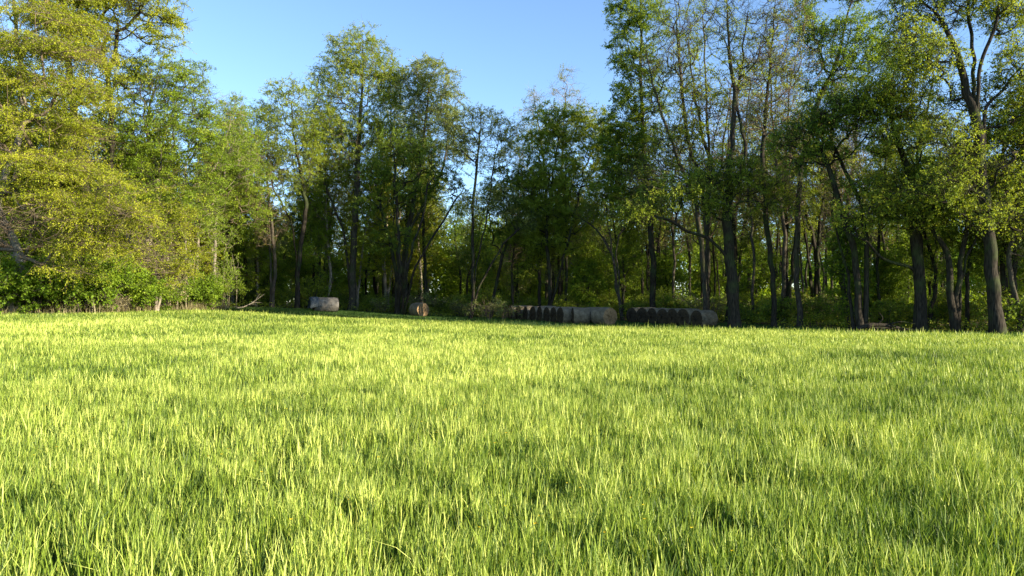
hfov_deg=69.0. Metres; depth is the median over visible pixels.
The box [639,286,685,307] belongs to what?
shrub
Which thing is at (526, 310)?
hay bale
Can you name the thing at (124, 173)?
wood tree
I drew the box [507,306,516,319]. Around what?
hay bale
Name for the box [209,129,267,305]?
wood tree
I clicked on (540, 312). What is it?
hay bale
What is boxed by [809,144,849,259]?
wood tree
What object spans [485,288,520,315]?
shrub
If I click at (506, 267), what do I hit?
wood tree
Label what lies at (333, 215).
wood tree
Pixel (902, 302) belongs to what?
shrub
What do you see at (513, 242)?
wood tree
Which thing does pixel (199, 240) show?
wood tree
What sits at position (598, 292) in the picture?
wood tree
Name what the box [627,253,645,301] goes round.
wood tree
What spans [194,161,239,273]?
wood tree
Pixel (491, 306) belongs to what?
shrub
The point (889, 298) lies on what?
shrub
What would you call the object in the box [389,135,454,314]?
wood tree
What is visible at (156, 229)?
wood tree
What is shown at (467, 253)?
wood tree
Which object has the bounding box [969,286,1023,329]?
shrub
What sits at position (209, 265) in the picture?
wood tree
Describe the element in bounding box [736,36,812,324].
wood tree
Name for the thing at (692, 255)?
wood tree
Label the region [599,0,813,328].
leafy tree
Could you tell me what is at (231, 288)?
shrub
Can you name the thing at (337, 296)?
shrub
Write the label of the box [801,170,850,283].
wood tree
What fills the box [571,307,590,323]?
hay bale
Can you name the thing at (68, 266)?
sapling
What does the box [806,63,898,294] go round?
wood tree
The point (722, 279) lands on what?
wood tree
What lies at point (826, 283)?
wood tree
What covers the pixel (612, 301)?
shrub
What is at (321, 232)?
wood tree
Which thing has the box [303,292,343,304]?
shrub
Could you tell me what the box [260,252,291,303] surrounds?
wood tree
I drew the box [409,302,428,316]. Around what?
hay bale
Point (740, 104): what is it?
wood tree
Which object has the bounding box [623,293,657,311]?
shrub
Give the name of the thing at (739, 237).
wood tree
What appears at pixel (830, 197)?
wood tree
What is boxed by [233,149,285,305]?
wood tree
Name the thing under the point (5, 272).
shrub
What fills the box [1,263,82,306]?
shrub
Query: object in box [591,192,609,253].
wood tree
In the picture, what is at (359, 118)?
leafy tree
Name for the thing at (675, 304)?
shrub
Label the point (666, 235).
wood tree
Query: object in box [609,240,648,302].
wood tree
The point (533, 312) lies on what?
hay bale
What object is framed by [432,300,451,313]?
shrub
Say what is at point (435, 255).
wood tree
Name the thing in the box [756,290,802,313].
shrub
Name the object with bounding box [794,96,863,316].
wood tree
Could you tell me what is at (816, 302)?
shrub
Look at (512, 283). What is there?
wood tree
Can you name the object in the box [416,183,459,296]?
wood tree
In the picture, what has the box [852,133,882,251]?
wood tree
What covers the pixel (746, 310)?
shrub
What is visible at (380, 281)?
wood tree
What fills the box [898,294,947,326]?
shrub
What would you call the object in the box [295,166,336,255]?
wood tree
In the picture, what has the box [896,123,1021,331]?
leafy tree
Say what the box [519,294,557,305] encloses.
shrub
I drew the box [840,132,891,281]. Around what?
wood tree
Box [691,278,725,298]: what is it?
wood tree
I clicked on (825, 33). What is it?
leafy tree
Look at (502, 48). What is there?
sky
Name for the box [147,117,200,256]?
wood tree
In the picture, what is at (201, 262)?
wood tree
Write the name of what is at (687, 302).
shrub
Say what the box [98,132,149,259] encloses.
wood tree
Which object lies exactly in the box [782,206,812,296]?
wood tree
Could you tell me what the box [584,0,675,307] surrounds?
leafy tree
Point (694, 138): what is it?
wood tree
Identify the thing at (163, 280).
shrub
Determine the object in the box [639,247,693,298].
wood tree
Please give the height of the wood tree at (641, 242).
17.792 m
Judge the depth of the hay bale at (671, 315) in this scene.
53.94 m
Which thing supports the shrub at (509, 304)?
on the ground at (340, 313)
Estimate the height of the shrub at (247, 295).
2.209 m
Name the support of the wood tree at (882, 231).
on the ground at (340, 313)
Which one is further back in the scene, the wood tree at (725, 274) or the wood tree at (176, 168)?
the wood tree at (725, 274)
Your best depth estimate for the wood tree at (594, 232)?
82.28 m
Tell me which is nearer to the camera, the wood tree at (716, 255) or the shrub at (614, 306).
the shrub at (614, 306)
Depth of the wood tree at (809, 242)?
88.60 m
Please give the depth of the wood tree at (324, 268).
87.61 m
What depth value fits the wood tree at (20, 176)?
55.79 m
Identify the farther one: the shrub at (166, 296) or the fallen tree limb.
the shrub at (166, 296)
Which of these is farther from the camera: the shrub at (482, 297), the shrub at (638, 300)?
the shrub at (482, 297)
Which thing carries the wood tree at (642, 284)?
on the ground at (340, 313)
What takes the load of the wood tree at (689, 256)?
on the ground at (340, 313)
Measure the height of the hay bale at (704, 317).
1.264 m
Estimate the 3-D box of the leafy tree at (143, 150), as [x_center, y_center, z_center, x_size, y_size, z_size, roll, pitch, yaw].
[-26.760,-7.782,53.322,14.281,19.160,8.227,0,-1,7]
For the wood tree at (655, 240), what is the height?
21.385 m
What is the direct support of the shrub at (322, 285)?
on the ground at (340, 313)
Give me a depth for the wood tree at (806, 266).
66.02 m
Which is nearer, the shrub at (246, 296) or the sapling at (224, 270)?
the sapling at (224, 270)
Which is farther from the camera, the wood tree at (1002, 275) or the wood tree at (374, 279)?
the wood tree at (374, 279)
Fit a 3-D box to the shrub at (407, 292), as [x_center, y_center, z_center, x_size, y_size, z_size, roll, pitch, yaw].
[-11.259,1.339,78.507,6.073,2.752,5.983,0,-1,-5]
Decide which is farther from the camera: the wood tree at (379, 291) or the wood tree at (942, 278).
the wood tree at (379, 291)
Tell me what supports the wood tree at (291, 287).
on the ground at (340, 313)
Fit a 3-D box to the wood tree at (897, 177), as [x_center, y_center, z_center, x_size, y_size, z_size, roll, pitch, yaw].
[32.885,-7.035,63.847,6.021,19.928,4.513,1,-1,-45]
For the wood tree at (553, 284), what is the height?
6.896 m
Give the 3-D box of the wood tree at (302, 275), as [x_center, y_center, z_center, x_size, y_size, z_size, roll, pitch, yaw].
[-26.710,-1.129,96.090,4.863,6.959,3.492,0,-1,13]
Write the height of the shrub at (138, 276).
4.400 m
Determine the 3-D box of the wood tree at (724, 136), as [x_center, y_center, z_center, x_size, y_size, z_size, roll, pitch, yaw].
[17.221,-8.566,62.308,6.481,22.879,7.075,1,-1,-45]
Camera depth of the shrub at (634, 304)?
64.40 m
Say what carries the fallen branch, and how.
on the ground at (340, 313)
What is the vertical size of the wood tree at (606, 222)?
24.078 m
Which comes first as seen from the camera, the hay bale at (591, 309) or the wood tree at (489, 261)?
the hay bale at (591, 309)
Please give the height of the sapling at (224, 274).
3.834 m
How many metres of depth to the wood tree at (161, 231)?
72.68 m
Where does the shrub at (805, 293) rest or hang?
on the ground at (340, 313)
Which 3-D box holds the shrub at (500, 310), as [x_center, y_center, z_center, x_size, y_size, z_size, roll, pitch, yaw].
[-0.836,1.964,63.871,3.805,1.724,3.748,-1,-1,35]
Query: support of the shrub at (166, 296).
on the ground at (340, 313)
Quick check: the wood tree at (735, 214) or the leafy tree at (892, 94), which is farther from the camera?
the wood tree at (735, 214)
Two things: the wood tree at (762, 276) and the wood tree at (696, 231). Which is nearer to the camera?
the wood tree at (762, 276)
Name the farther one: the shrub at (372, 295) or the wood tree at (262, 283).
the wood tree at (262, 283)
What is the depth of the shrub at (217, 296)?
59.61 m
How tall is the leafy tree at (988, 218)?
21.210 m
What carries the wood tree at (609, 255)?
on the ground at (340, 313)
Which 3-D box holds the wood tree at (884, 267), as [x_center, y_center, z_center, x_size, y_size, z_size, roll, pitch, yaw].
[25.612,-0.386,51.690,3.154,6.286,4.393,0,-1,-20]
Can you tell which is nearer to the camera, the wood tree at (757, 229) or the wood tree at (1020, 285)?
the wood tree at (1020, 285)
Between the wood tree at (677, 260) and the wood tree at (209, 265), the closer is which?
the wood tree at (209, 265)
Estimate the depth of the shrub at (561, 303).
68.86 m
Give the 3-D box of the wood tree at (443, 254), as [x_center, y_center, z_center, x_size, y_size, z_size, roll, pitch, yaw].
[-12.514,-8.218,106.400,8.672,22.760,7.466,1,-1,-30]
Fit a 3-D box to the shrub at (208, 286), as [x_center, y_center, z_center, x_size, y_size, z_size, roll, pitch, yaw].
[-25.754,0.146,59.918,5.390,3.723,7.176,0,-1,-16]
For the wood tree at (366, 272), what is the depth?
91.42 m
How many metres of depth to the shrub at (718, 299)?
63.60 m
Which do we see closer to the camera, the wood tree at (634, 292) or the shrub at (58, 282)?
the shrub at (58, 282)
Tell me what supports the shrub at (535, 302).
on the ground at (340, 313)
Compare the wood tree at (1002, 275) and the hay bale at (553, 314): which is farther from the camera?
the hay bale at (553, 314)
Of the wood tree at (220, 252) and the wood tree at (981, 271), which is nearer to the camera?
the wood tree at (981, 271)
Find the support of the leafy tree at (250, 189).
on the ground at (340, 313)
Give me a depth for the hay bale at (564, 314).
56.34 m
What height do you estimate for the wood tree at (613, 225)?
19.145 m
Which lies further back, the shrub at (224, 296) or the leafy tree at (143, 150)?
the shrub at (224, 296)
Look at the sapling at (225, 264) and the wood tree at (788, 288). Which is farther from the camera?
the sapling at (225, 264)
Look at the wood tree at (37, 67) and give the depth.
58.28 m
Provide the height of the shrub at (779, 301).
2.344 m
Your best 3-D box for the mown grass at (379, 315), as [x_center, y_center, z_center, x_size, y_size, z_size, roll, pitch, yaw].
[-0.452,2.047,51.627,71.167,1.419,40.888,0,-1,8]
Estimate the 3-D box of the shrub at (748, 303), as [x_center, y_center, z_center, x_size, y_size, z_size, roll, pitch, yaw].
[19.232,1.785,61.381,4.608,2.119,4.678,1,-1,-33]
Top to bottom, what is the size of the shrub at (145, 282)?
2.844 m
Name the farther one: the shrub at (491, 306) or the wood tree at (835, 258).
the shrub at (491, 306)
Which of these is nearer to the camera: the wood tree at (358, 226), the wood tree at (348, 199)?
the wood tree at (348, 199)
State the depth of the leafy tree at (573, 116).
67.51 m
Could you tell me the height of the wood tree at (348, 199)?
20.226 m
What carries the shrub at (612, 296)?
on the ground at (340, 313)
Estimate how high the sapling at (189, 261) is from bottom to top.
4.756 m
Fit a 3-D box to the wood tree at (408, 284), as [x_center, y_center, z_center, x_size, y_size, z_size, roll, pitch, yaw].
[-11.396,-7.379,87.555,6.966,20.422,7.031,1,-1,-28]
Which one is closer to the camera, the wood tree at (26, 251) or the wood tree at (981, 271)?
the wood tree at (981, 271)
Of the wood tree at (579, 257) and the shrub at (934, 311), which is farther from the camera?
the wood tree at (579, 257)
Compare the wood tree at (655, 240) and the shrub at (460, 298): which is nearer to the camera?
the shrub at (460, 298)
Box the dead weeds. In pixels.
[0,299,230,314]
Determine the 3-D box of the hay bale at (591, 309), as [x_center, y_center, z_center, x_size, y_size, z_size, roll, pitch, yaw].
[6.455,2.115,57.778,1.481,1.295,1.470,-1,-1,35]
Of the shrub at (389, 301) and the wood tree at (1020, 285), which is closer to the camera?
the wood tree at (1020, 285)
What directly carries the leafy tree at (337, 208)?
on the ground at (340, 313)
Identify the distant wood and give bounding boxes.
[74,208,986,311]
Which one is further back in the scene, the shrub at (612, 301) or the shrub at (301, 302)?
the shrub at (301, 302)
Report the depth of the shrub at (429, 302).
76.74 m
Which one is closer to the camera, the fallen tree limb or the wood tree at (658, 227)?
the fallen tree limb
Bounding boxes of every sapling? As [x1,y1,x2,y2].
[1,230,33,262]
[61,245,80,310]
[84,284,102,308]
[179,252,203,309]
[186,256,201,301]
[209,262,230,306]
[213,258,235,301]
[215,266,235,301]
[217,267,237,303]
[221,253,245,307]
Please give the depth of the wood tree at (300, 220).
81.75 m
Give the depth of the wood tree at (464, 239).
99.07 m
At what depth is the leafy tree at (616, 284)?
64.97 m
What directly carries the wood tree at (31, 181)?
on the ground at (340, 313)
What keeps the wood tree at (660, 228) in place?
on the ground at (340, 313)
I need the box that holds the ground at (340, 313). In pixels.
[12,303,1015,575]
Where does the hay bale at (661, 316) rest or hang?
on the ground at (340, 313)
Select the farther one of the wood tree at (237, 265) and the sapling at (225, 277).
the wood tree at (237, 265)
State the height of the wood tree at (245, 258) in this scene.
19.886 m
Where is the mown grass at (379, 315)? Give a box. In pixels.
[150,306,1023,335]
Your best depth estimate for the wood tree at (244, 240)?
76.30 m
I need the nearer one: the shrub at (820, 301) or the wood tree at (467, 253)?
the shrub at (820, 301)
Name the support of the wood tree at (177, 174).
on the ground at (340, 313)
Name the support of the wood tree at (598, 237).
on the ground at (340, 313)
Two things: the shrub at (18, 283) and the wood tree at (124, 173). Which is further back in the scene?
the wood tree at (124, 173)
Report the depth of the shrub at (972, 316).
46.98 m
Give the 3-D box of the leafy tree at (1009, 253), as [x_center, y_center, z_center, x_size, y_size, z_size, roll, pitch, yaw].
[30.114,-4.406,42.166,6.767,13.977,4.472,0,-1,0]
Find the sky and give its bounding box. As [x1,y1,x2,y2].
[0,0,1023,301]
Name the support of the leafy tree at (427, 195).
on the ground at (340, 313)
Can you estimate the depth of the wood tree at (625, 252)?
67.86 m
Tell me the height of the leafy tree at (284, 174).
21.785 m
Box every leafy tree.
[0,0,193,312]
[34,0,196,310]
[57,43,243,309]
[91,182,211,310]
[176,90,269,301]
[204,109,305,305]
[205,91,279,303]
[241,72,328,308]
[283,96,360,291]
[288,15,410,310]
[347,124,471,314]
[360,81,417,309]
[384,51,471,313]
[425,99,543,318]
[466,156,553,317]
[497,98,628,305]
[502,63,602,299]
[564,157,662,319]
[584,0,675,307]
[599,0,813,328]
[616,0,731,309]
[718,0,841,327]
[758,76,911,329]
[780,0,902,327]
[818,21,967,331]
[861,0,1023,333]
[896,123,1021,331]
[993,126,1023,332]
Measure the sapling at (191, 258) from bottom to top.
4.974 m
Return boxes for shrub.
[0,252,111,313]
[0,261,66,310]
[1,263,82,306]
[3,252,154,312]
[27,254,96,312]
[42,273,99,312]
[70,268,148,310]
[91,270,170,311]
[101,293,132,311]
[119,245,196,309]
[121,273,174,310]
[136,276,178,310]
[141,279,203,309]
[171,267,226,308]
[172,276,226,309]
[203,277,251,298]
[208,284,254,301]
[217,286,254,301]
[218,291,253,304]
[247,286,291,305]
[254,285,285,304]
[280,276,329,308]
[291,288,327,306]
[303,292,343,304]
[314,276,342,294]
[318,291,359,308]
[322,292,360,308]
[334,285,361,299]
[342,292,379,309]
[358,296,380,311]
[377,287,429,306]
[378,296,419,312]
[394,290,438,308]
[405,295,444,308]
[429,297,453,313]
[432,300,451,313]
[442,293,469,315]
[447,298,483,316]
[450,291,481,315]
[462,298,509,318]
[468,284,510,316]
[468,293,511,314]
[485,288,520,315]
[489,301,523,318]
[505,301,528,309]
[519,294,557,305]
[520,299,558,306]
[547,293,579,306]
[587,304,617,314]
[595,288,625,310]
[602,297,643,315]
[618,300,666,312]
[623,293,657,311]
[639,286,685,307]
[654,294,702,309]
[673,289,757,313]
[678,292,725,310]
[699,295,744,320]
[714,299,759,320]
[722,301,777,324]
[739,293,771,319]
[749,295,801,324]
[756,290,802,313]
[776,286,816,320]
[777,288,845,322]
[779,293,842,324]
[851,281,909,321]
[853,279,912,322]
[862,296,912,326]
[868,299,912,324]
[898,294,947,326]
[898,300,964,327]
[913,285,974,327]
[947,294,987,328]
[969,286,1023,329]
[976,293,1023,331]
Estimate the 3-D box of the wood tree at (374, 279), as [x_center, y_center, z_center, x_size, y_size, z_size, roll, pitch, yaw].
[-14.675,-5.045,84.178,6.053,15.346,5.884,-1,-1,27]
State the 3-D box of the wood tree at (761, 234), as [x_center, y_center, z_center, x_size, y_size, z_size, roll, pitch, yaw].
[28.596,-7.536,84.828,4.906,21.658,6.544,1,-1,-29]
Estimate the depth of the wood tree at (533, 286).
92.78 m
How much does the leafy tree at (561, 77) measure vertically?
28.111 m
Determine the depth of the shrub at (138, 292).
48.09 m
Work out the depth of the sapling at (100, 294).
45.90 m
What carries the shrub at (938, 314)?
on the ground at (340, 313)
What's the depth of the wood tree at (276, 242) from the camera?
84.70 m
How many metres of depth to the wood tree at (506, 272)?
100.00 m
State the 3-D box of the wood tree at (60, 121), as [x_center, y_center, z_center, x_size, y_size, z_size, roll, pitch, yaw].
[-36.428,-8.813,60.347,7.989,20.967,6.878,0,-1,13]
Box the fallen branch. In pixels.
[232,294,263,307]
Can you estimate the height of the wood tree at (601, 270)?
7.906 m
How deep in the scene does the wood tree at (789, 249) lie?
92.79 m
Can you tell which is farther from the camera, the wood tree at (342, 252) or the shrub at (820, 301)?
the wood tree at (342, 252)
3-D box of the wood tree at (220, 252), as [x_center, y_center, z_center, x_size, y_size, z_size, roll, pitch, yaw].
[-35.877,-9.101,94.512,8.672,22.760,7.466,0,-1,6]
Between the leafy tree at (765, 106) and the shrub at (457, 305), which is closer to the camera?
the leafy tree at (765, 106)
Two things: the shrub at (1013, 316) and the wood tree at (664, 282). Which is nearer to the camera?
the shrub at (1013, 316)
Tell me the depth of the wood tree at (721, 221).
85.99 m
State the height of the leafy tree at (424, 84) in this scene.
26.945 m
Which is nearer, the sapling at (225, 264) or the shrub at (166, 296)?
the shrub at (166, 296)
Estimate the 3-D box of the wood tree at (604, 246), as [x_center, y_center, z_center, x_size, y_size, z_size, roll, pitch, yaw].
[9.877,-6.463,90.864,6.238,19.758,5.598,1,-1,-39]
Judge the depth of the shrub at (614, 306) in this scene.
65.68 m
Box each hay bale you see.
[308,297,338,311]
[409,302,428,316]
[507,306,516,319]
[515,305,531,319]
[523,306,531,319]
[529,306,538,320]
[537,306,555,320]
[543,307,552,321]
[550,307,559,322]
[557,307,573,323]
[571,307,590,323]
[587,307,597,321]
[591,307,616,324]
[626,307,642,322]
[636,307,653,322]
[646,308,664,323]
[656,308,672,324]
[666,308,683,324]
[676,308,699,325]
[690,310,717,326]
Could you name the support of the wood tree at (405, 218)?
on the ground at (340, 313)
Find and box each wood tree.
[0,24,56,167]
[0,48,61,253]
[0,202,23,258]
[1,105,44,262]
[3,130,70,263]
[7,143,80,299]
[16,59,113,264]
[30,97,114,265]
[64,179,125,271]
[86,109,139,270]
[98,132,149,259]
[111,161,177,268]
[129,161,183,259]
[138,115,193,303]
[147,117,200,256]
[173,142,226,278]
[179,106,251,299]
[181,234,208,278]
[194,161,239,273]
[201,132,250,275]
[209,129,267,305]
[211,132,265,305]
[223,235,253,295]
[227,195,286,306]
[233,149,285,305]
[235,126,295,307]
[243,199,291,306]
[247,253,283,305]
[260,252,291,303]
[275,168,324,307]
[275,219,296,304]
[276,198,305,305]
[285,256,315,296]
[286,233,305,302]
[288,168,350,296]
[293,109,353,284]
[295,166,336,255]
[306,151,360,277]
[316,252,347,291]
[323,128,384,307]
[333,226,366,286]
[340,174,363,292]
[356,224,381,294]
[358,137,411,310]
[358,182,404,294]
[362,128,402,305]
[367,238,396,291]
[367,277,391,297]
[369,246,402,289]
[378,113,445,283]
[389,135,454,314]
[399,165,452,294]
[400,166,442,291]
[400,216,432,296]
[401,160,452,302]
[412,228,440,290]
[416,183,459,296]
[438,201,474,294]
[450,213,488,290]
[454,209,494,314]
[463,244,500,294]
[483,219,509,293]
[494,245,535,294]
[495,220,510,294]
[498,214,536,300]
[499,155,530,299]
[500,151,529,304]
[510,160,574,305]
[519,254,544,301]
[524,172,592,302]
[541,136,579,305]
[541,268,564,300]
[543,119,587,304]
[544,218,573,296]
[560,189,601,285]
[565,255,608,307]
[567,248,610,305]
[574,159,615,255]
[574,241,616,304]
[580,254,608,299]
[586,170,618,254]
[586,188,603,251]
[587,159,626,279]
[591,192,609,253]
[595,222,618,295]
[605,165,640,303]
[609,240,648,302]
[610,212,649,319]
[614,125,667,285]
[622,143,670,295]
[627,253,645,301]
[628,130,670,286]
[630,114,667,294]
[633,164,665,293]
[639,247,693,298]
[640,22,747,322]
[644,215,684,285]
[650,140,692,293]
[652,134,694,299]
[658,215,677,265]
[662,133,697,295]
[673,136,712,297]
[680,208,698,274]
[686,52,757,241]
[687,246,726,297]
[688,160,722,296]
[690,148,746,254]
[690,208,723,295]
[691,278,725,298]
[697,79,757,236]
[699,137,740,296]
[707,56,789,292]
[732,115,778,323]
[734,132,777,281]
[735,229,781,311]
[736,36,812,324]
[736,129,778,287]
[737,205,762,270]
[749,174,777,295]
[750,46,859,322]
[755,128,824,291]
[757,100,812,292]
[761,116,825,310]
[762,171,789,274]
[771,217,802,288]
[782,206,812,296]
[790,167,828,292]
[794,49,865,321]
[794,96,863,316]
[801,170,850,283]
[802,140,838,295]
[803,69,866,325]
[804,122,872,319]
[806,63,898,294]
[808,208,876,328]
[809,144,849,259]
[810,126,865,288]
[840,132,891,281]
[845,102,919,322]
[850,120,912,291]
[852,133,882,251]
[862,239,911,322]
[863,125,907,250]
[869,158,907,282]
[871,104,913,271]
[872,223,931,319]
[874,118,909,250]
[885,144,959,328]
[899,136,935,291]
[906,257,939,302]
[909,215,960,297]
[923,119,958,293]
[923,152,945,295]
[928,158,1006,330]
[938,116,966,296]
[953,140,1022,290]
[969,96,1023,330]
[969,258,986,297]
[972,240,1023,323]
[986,85,1022,278]
[989,81,1023,330]
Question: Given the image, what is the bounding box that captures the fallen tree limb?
[854,311,916,331]
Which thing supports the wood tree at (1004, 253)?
on the ground at (340, 313)
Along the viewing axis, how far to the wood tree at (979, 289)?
78.27 m
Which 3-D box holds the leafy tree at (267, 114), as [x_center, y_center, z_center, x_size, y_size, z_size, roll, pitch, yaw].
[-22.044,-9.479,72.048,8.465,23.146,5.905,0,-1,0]
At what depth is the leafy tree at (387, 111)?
83.86 m
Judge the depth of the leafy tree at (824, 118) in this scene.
44.81 m
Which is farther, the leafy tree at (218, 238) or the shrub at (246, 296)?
the shrub at (246, 296)
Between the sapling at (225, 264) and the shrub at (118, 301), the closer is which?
the shrub at (118, 301)
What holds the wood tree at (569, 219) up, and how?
on the ground at (340, 313)
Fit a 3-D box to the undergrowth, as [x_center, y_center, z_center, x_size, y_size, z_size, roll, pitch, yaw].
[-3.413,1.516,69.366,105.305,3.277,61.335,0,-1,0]
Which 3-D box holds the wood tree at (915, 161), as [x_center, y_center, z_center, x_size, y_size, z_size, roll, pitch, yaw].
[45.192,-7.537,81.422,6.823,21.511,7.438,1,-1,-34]
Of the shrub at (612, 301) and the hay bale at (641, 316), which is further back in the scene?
the shrub at (612, 301)
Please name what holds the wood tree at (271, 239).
on the ground at (340, 313)
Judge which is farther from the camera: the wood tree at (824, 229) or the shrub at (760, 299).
the wood tree at (824, 229)
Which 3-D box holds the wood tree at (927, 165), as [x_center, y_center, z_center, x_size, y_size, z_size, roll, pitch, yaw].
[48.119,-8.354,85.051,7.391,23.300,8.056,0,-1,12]
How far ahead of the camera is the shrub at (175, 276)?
53.53 m
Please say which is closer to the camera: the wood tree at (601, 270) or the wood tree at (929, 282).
the wood tree at (929, 282)
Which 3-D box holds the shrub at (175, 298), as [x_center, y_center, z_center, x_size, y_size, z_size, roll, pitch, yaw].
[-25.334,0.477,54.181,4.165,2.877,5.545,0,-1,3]
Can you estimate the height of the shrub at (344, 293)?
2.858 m
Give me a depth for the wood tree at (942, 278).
45.33 m
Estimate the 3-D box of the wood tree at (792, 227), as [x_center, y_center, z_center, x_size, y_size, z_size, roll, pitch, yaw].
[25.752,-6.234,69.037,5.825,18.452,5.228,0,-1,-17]
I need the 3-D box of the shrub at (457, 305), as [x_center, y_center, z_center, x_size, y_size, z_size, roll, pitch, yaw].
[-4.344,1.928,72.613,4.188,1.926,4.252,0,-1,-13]
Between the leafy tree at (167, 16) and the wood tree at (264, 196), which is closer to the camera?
the leafy tree at (167, 16)
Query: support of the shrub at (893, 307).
on the ground at (340, 313)
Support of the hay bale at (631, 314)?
on the ground at (340, 313)
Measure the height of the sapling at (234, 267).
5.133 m
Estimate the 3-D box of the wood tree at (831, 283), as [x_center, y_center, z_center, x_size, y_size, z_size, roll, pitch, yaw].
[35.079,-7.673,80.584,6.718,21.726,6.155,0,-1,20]
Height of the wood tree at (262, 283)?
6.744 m
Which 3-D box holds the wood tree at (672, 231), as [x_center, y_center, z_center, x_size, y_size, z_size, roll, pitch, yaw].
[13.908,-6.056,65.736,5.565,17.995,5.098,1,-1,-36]
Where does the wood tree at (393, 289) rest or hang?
on the ground at (340, 313)
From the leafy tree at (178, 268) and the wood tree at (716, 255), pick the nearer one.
the leafy tree at (178, 268)
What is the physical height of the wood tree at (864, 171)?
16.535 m
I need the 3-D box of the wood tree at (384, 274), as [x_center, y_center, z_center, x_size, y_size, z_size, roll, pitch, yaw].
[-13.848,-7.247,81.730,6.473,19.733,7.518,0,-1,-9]
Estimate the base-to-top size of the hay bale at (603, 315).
1.344 m
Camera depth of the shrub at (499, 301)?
77.44 m
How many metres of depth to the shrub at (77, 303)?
44.73 m
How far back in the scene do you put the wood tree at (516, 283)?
80.61 m
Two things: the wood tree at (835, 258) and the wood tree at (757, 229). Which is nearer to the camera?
the wood tree at (835, 258)
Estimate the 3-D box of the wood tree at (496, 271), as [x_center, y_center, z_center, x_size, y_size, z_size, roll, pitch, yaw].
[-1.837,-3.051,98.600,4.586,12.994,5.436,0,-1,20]
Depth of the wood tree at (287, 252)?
99.41 m
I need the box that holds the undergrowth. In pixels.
[22,296,1023,331]
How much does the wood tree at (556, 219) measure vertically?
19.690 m
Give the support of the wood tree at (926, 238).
on the ground at (340, 313)
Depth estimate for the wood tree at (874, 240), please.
69.64 m
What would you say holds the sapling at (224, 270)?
on the ground at (340, 313)
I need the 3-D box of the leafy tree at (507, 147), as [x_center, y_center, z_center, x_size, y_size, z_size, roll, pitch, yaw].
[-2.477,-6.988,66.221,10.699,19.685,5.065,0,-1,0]
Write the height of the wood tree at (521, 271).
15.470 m
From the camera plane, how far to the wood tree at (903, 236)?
59.96 m
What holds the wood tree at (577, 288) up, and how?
on the ground at (340, 313)
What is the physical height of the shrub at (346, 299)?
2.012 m
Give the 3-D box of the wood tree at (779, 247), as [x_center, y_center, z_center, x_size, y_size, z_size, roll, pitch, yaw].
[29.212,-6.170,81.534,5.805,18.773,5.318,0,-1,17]
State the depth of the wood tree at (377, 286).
95.99 m
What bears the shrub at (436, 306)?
on the ground at (340, 313)
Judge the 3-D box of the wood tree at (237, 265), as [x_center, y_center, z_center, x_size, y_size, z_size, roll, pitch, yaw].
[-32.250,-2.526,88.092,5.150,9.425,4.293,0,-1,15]
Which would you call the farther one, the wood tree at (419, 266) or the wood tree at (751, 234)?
the wood tree at (419, 266)
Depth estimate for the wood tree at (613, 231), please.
87.12 m
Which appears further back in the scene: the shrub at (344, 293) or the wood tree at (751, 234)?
the shrub at (344, 293)
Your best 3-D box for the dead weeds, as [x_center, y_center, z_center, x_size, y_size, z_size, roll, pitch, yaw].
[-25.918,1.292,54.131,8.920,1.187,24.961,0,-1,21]
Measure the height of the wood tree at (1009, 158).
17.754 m
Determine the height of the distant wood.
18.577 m
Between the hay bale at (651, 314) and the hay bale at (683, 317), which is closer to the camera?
the hay bale at (683, 317)
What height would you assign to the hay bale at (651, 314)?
1.276 m
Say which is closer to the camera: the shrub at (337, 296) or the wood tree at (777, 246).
the wood tree at (777, 246)
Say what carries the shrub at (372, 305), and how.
on the ground at (340, 313)
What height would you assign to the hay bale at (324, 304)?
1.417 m
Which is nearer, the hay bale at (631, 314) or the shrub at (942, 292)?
the shrub at (942, 292)
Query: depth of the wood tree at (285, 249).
96.48 m
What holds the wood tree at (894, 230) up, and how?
on the ground at (340, 313)
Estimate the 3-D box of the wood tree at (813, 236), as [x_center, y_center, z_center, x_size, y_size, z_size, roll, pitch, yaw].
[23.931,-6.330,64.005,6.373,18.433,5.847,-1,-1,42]
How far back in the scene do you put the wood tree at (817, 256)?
60.21 m
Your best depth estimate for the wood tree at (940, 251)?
70.73 m
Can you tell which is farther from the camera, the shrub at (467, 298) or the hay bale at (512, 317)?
the shrub at (467, 298)
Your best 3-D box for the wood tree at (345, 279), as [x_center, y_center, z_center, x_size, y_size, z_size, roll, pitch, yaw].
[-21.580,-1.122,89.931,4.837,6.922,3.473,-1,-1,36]
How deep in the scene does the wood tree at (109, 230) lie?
59.24 m
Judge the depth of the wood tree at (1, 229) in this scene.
47.84 m
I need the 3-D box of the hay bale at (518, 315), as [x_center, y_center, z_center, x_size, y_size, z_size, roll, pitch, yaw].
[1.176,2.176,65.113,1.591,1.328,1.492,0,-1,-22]
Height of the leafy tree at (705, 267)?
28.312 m
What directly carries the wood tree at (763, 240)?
on the ground at (340, 313)
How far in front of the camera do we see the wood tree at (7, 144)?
53.64 m
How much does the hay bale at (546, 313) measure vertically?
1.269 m
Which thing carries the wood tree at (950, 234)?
on the ground at (340, 313)
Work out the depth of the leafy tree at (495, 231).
69.32 m
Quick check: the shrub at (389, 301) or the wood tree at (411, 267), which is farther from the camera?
the wood tree at (411, 267)
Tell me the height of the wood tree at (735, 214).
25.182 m

